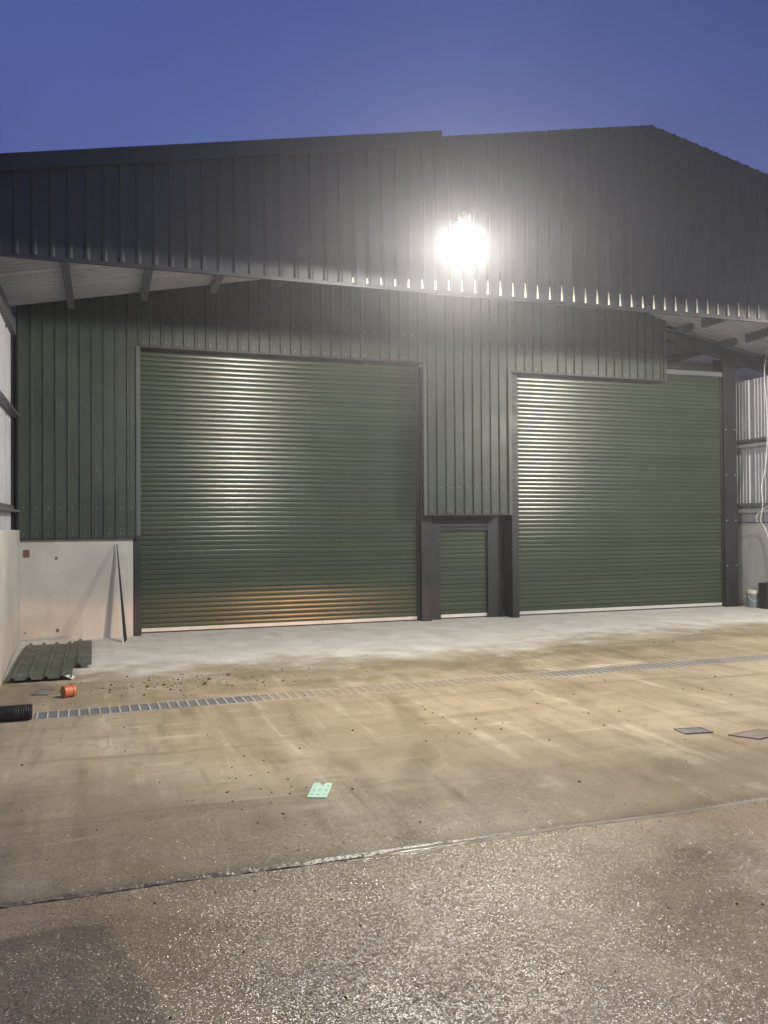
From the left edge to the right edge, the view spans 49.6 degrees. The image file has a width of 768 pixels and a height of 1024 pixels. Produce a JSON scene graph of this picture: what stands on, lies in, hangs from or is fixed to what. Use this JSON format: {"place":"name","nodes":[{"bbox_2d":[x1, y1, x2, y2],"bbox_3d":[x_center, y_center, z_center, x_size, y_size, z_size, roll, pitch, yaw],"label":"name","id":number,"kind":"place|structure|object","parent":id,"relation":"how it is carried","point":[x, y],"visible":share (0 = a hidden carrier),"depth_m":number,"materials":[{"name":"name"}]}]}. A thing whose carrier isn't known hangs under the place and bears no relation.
{"place":"outdoors","nodes":[
{"label":"outdoors","id":0,"kind":"place"},
{"bbox_2d":[0,579,767,908],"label":"concrete yard","id":1,"kind":"structure","parent":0,"point":[138,791],"depth_m":7.15,"materials":[{"name":"grey concrete"}]},
{"bbox_2d":[0,530,19,685],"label":"concrete wall","id":2,"kind":"structure","parent":1,"relation":"on","point":[9,591],"depth_m":11.24,"materials":[{"name":"grey concrete"}]},
{"bbox_2d":[0,704,31,721],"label":"drain pipe","id":3,"kind":"object","parent":1,"relation":"on","point":[15,712],"visible":1,"depth_m":8.03,"materials":[{"name":"black plastic"}]},
{"bbox_2d":[6,641,74,680],"bbox_3d":[-4.688,2.021,11.547,0.780,0.062,3.156,0,-1,-19],"label":"roofing sheet","id":4,"kind":"object","parent":1,"relation":"on","point":[49,661],"visible":0.98,"depth_m":11.11,"materials":[{"name":"green metal"}]},
{"bbox_2d":[30,689,55,695],"bbox_3d":[-3.855,2.050,9.425,0.209,0.033,0.340,0,-1,-5],"label":"access cover","id":5,"kind":"object","parent":1,"relation":"on","point":[42,692],"visible":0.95,"depth_m":9.39,"materials":[{"name":"metal"}]},
{"bbox_2d":[60,684,76,697],"bbox_3d":[-3.481,1.974,9.172,0.134,0.134,0.122,-1,-1,41],"label":"pipe coupling","id":6,"kind":"object","parent":1,"relation":"on","point":[68,690],"visible":1,"depth_m":9.13,"materials":[{"name":"orange plastic"}]},
{"bbox_2d":[71,639,91,665],"bbox_3d":[-4.395,2.017,12.103,0.270,0.052,2.385,0,-1,-19],"label":"roofing sheet","id":7,"kind":"object","parent":1,"relation":"on","point":[82,651],"visible":1,"depth_m":11.97,"materials":[{"name":"green metal"}]},
{"bbox_2d":[115,545,126,642],"bbox_3d":[-4.325,1.321,13.703,0.093,1.566,0.691,0,-1,-27],"label":"metal strip","id":8,"kind":"object","parent":1,"relation":"on","point":[123,627],"visible":1,"depth_m":13.64,"materials":[{"name":"paint"}]},
{"bbox_2d":[307,783,332,797],"bbox_3d":[-0.453,1.975,5.910,0.136,0.004,0.329,0,-1,4],"label":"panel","id":9,"kind":"object","parent":1,"relation":"on","point":[318,790],"visible":1,"depth_m":5.89,"materials":[{"name":"green plastic"}]},
{"bbox_2d":[0,125,767,641],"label":"metal shed","id":10,"kind":"structure","parent":1,"relation":"on","point":[302,381],"depth_m":14.67,"materials":[{"name":"paint"}]},
{"bbox_2d":[450,211,476,256],"bbox_3d":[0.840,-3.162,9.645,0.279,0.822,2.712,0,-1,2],"label":"floodlight","id":11,"kind":"object","parent":10,"relation":"attached to","point":[463,228],"visible":1,"depth_m":8.36,"materials":[{"name":"white"}]},
{"bbox_2d":[760,349,767,536],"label":"cable","id":12,"kind":"object","parent":10,"relation":"hanging from","point":[766,444],"visible":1,"depth_m":17.93,"materials":[{"name":"white plastic"}]},
{"bbox_2d":[8,762,766,904],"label":"joint crumbs","id":13,"kind":"object","parent":1,"relation":"on","point":[412,833],"visible":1,"depth_m":5.13,"materials":[{"name":"concrete"}]},
{"bbox_2d":[34,654,767,720],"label":"channel drain","id":14,"kind":"object","parent":1,"relation":"in","point":[70,713],"visible":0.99,"depth_m":9.48,"materials":[{"name":"grey metal"}]},
{"bbox_2d":[370,797,767,856],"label":"joint mortar","id":15,"kind":"object","parent":1,"relation":"on","point":[568,827],"visible":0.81,"depth_m":5.18,"materials":[{"name":"grey concrete"}]},
{"bbox_2d":[674,727,712,734],"bbox_3d":[2.788,1.980,7.499,0.280,0.034,0.181,0,-1,-10],"label":"access cover","id":16,"kind":"object","parent":1,"relation":"on","point":[695,730],"visible":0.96,"depth_m":7.49,"materials":[{"name":"metal"}]},
{"bbox_2d":[728,729,767,739],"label":"access cover","id":17,"kind":"object","parent":1,"relation":"on","point":[758,734],"visible":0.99,"depth_m":7.34,"materials":[{"name":"metal"}]},
{"bbox_2d":[746,589,758,607],"bbox_3d":[8.059,1.884,18.147,0.309,0.385,0.310,0,-1,-19],"label":"plastic container","id":18,"kind":"object","parent":1,"relation":"on","point":[752,598],"visible":0.78,"depth_m":18.04,"materials":[{"name":"blue"}]},
{"bbox_2d":[758,582,767,608],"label":"storage bin","id":19,"kind":"object","parent":1,"relation":"on","point":[763,595],"visible":1,"depth_m":17.80,"materials":[{"name":"black plastic"}]},
{"bbox_2d":[0,801,767,1023],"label":"wet concrete","id":20,"kind":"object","parent":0,"point":[436,935],"visible":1,"depth_m":3.80,"materials":[{"name":"grey concrete"}]},
{"bbox_2d":[21,631,763,1023],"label":"mud clods","id":21,"kind":"object","parent":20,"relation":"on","point":[287,779],"visible":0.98,"depth_m":8.29,"materials":[{"name":"brown soil"}]},
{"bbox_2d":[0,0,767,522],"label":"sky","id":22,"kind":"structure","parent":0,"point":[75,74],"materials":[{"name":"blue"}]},
{"label":"ground","id":23,"kind":"structure","parent":0,"visible":0},
{"bbox_2d":[738,523,767,604],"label":"concrete wall","id":24,"kind":"structure","parent":23,"relation":"on","point":[752,555],"depth_m":18.48,"materials":[{"name":"grey concrete"}]}
]}

